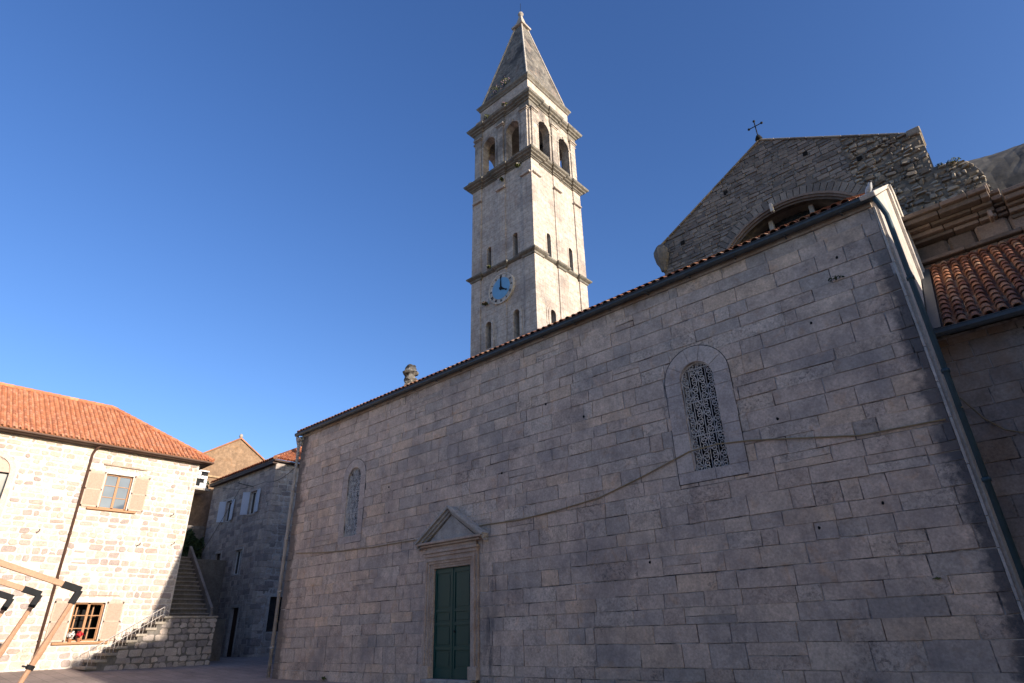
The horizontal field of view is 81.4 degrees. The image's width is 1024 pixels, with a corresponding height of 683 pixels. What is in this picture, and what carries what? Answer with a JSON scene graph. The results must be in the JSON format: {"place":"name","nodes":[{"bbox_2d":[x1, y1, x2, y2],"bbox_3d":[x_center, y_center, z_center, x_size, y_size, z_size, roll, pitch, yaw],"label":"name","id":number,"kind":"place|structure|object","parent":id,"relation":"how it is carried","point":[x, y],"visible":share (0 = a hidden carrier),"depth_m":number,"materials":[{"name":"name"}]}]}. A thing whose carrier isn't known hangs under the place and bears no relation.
{"place":"outdoors","nodes":[
{"label":"outdoors","id":0,"kind":"place"},
{"bbox_2d":[0,656,346,682],"bbox_3d":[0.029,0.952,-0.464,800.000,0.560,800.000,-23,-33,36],"label":"ground","id":1,"kind":"structure","parent":0,"point":[238,670],"depth_m":22.80,"materials":[{"name":"stone"}]},
{"bbox_2d":[0,591,13,617],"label":"awning frame","id":2,"kind":"object","parent":1,"relation":"on","point":[8,597],"visible":1,"depth_m":21.94,"materials":[{"name":"grey metal"}]},
{"bbox_2d":[0,578,42,657],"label":"awning frame","id":3,"kind":"object","parent":1,"relation":"on","point":[36,594],"visible":1,"depth_m":20.51,"materials":[{"name":"beige wood"}]},
{"bbox_2d":[0,559,82,682],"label":"awning frame","id":4,"kind":"object","parent":1,"relation":"on","point":[72,601],"visible":1,"depth_m":18.98,"materials":[{"name":"beige wood"}]},
{"bbox_2d":[0,382,214,671],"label":"house","id":5,"kind":"structure","parent":1,"relation":"on","point":[96,493],"depth_m":26.21,"materials":[{"name":"stone"}]},
{"bbox_2d":[66,631,75,641],"bbox_3d":[-18.116,12.114,24.467,0.289,0.422,0.326,-23,-33,36],"label":"flower pot","id":6,"kind":"object","parent":5,"relation":"on","point":[68,635],"visible":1,"depth_m":24.43,"materials":[{"name":"tile"}]},
{"bbox_2d":[76,631,84,641],"bbox_3d":[-17.924,12.218,24.687,0.308,0.418,0.284,-8,-27,13],"label":"flower pot","id":7,"kind":"object","parent":5,"relation":"on","point":[78,635],"visible":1,"depth_m":24.62,"materials":[{"name":"tile"}]},
{"bbox_2d":[65,603,104,641],"bbox_3d":[-18.267,11.935,25.298,0.800,1.540,1.180,-23,-33,36],"label":"window frame","id":8,"kind":"structure","parent":5,"relation":"in","point":[84,610],"depth_m":25.54,"materials":[{"name":"beige wood"}]},
{"bbox_2d":[98,474,132,509],"bbox_3d":[-18.225,6.936,27.364,0.070,1.530,1.100,-23,-33,36],"label":"window frame","id":9,"kind":"structure","parent":5,"relation":"in","point":[116,489],"depth_m":27.37,"materials":[{"name":"beige wood"}]},
{"bbox_2d":[72,607,225,671],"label":"stone staircase","id":10,"kind":"structure","parent":1,"relation":"on","point":[166,641],"depth_m":25.68,"materials":[{"name":"grey stone"}]},
{"bbox_2d":[186,525,204,553],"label":"alley wall","id":11,"kind":"structure","parent":1,"relation":"on","point":[198,531],"depth_m":38.04,"materials":[{"name":"stone"}]},
{"bbox_2d":[181,529,204,558],"bbox_3d":[-20.734,12.609,36.422,0.637,2.410,3.639,-23,-33,36],"label":"ivy","id":12,"kind":"object","parent":11,"relation":"attached to","point":[191,539],"visible":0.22,"depth_m":37.37,"materials":[{"name":"green plant"}]},
{"bbox_2d":[169,546,225,615],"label":"stone steps","id":13,"kind":"structure","parent":1,"relation":"on","point":[198,587],"depth_m":31.70,"materials":[{"name":"grey stone"}]},
{"bbox_2d":[188,434,264,557],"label":"brown house","id":14,"kind":"structure","parent":1,"relation":"on","point":[240,453],"depth_m":42.17,"materials":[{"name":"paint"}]},
{"bbox_2d":[194,470,209,493],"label":"balcony","id":15,"kind":"structure","parent":14,"relation":"attached to","point":[201,482],"depth_m":39.53,"materials":[{"name":"white paint"}]},
{"bbox_2d":[201,446,301,656],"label":"grey house","id":16,"kind":"structure","parent":1,"relation":"on","point":[246,541],"depth_m":33.89,"materials":[{"name":"stone"}]},
{"bbox_2d":[226,501,231,520],"bbox_3d":[-17.533,10.576,37.109,0.800,1.250,0.060,-23,-33,36],"label":"window frame","id":17,"kind":"structure","parent":16,"relation":"in","point":[228,512],"depth_m":37.24,"materials":[{"name":"white paint"}]},
{"bbox_2d":[227,608,237,656],"bbox_3d":[-15.058,15.791,32.322,0.900,2.450,0.060,-23,-33,36],"label":"door","id":18,"kind":"structure","parent":16,"relation":"in","point":[235,614],"depth_m":32.41,"materials":[{"name":"black wood"}]},
{"bbox_2d":[234,550,241,574],"bbox_3d":[-15.685,12.710,34.295,0.850,1.350,0.060,-23,-33,36],"label":"window frame","id":19,"kind":"structure","parent":16,"relation":"in","point":[239,552],"depth_m":34.41,"materials":[{"name":"white paint"}]},
{"bbox_2d":[250,491,256,513],"bbox_3d":[-15.200,9.534,35.265,0.900,1.320,0.060,-23,-33,36],"label":"window frame","id":20,"kind":"structure","parent":16,"relation":"in","point":[254,495],"depth_m":35.41,"materials":[{"name":"white paint"}]},
{"bbox_2d":[266,597,281,631],"bbox_3d":[-12.664,14.743,32.207,0.060,1.700,1.250,-23,-33,36],"label":"window frame","id":21,"kind":"structure","parent":16,"relation":"in","point":[272,606],"depth_m":32.02,"materials":[{"name":"black wood"}]},
{"bbox_2d":[463,4,591,356],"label":"bell tower","id":22,"kind":"structure","parent":1,"relation":"on","point":[527,239],"depth_m":43.88,"materials":[{"name":"stone"}]},
{"bbox_2d":[491,85,501,96],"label":"flowering weed","id":23,"kind":"object","parent":22,"relation":"on","point":[497,87],"visible":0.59,"depth_m":49.96,"materials":[{"name":"green plant"}]},
{"bbox_2d":[266,184,1023,682],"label":"church","id":24,"kind":"structure","parent":1,"relation":"on","point":[812,558],"depth_m":13.97,"materials":[{"name":"stone"}]},
{"bbox_2d":[200,470,291,554],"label":"overhead wires","id":25,"kind":"object","parent":24,"relation":"attached to","point":[235,496],"visible":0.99,"depth_m":36.36,"materials":[{"name":"black rubber"}]},
{"bbox_2d":[354,473,360,534],"bbox_3d":[-5.718,6.153,22.785,0.880,2.580,0.020,-23,-33,36],"label":"window glass","id":26,"kind":"structure","parent":24,"relation":"in","point":[360,473],"depth_m":23.02,"materials":[{"name":"grey glass"}]},
{"bbox_2d":[433,567,452,678],"bbox_3d":[-2.012,8.266,17.592,0.796,2.950,0.070,-23,-33,36],"label":"door leaf","id":27,"kind":"structure","parent":24,"relation":"in","point":[443,577],"depth_m":17.54,"materials":[{"name":"green paint"}]},
{"bbox_2d":[452,565,469,679],"bbox_3d":[-1.418,8.004,17.092,0.796,2.950,0.109,-23,-33,36],"label":"door leaf","id":28,"kind":"structure","parent":24,"relation":"in","point":[461,586],"depth_m":17.09,"materials":[{"name":"green paint"}]},
{"bbox_2d":[296,419,945,553],"bbox_3d":[-0.418,4.892,17.379,22.272,0.972,0.028,-23,-33,36],"label":"cable","id":29,"kind":"object","parent":24,"relation":"attached to","point":[669,462],"visible":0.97,"depth_m":13.83,"materials":[{"name":"black rubber"}]},
{"bbox_2d":[689,366,728,469],"bbox_3d":[4.779,1.820,14.326,0.880,2.660,0.020,-23,-33,36],"label":"window glass","id":30,"kind":"structure","parent":24,"relation":"in","point":[696,375],"depth_m":14.35,"materials":[{"name":"black glass"}]},
{"bbox_2d":[828,275,843,281],"bbox_3d":[6.985,-1.347,12.883,0.304,0.094,0.343,-1,-26,-1],"label":"weed","id":31,"kind":"object","parent":24,"relation":"on","point":[835,278],"visible":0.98,"depth_m":12.85,"materials":[{"name":"green plant"}]},
{"bbox_2d":[865,180,871,193],"bbox_3d":[7.714,-3.301,12.889,0.124,0.262,0.316,-2,-26,1],"label":"bird","id":32,"kind":"object","parent":24,"relation":"on","point":[868,189],"visible":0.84,"depth_m":12.83},
{"bbox_2d":[922,234,1023,566],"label":"annex","id":33,"kind":"object","parent":1,"relation":"on","point":[977,288],"visible":1,"depth_m":11.77,"materials":[{"name":"tile"}]},
{"bbox_2d":[960,397,1023,432],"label":"cable","id":34,"kind":"object","parent":33,"relation":"attached to","point":[987,419],"visible":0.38,"depth_m":11.40,"materials":[{"name":"black rubber"}]},
{"bbox_2d":[0,0,1023,461],"label":"sky","id":35,"kind":"structure","parent":0,"point":[221,221],"materials":[{"name":"blue"}]},
{"bbox_2d":[654,120,1023,334],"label":"unfinished church","id":36,"kind":"structure","parent":0,"point":[956,209],"depth_m":22.96,"materials":[{"name":"stone"}]},
{"bbox_2d":[946,157,960,165],"bbox_3d":[15.012,-6.153,20.266,0.440,0.123,0.384,-23,-33,36],"label":"weed","id":37,"kind":"object","parent":36,"relation":"on","point":[959,158],"visible":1,"depth_m":20.26,"materials":[{"name":"green plant"}]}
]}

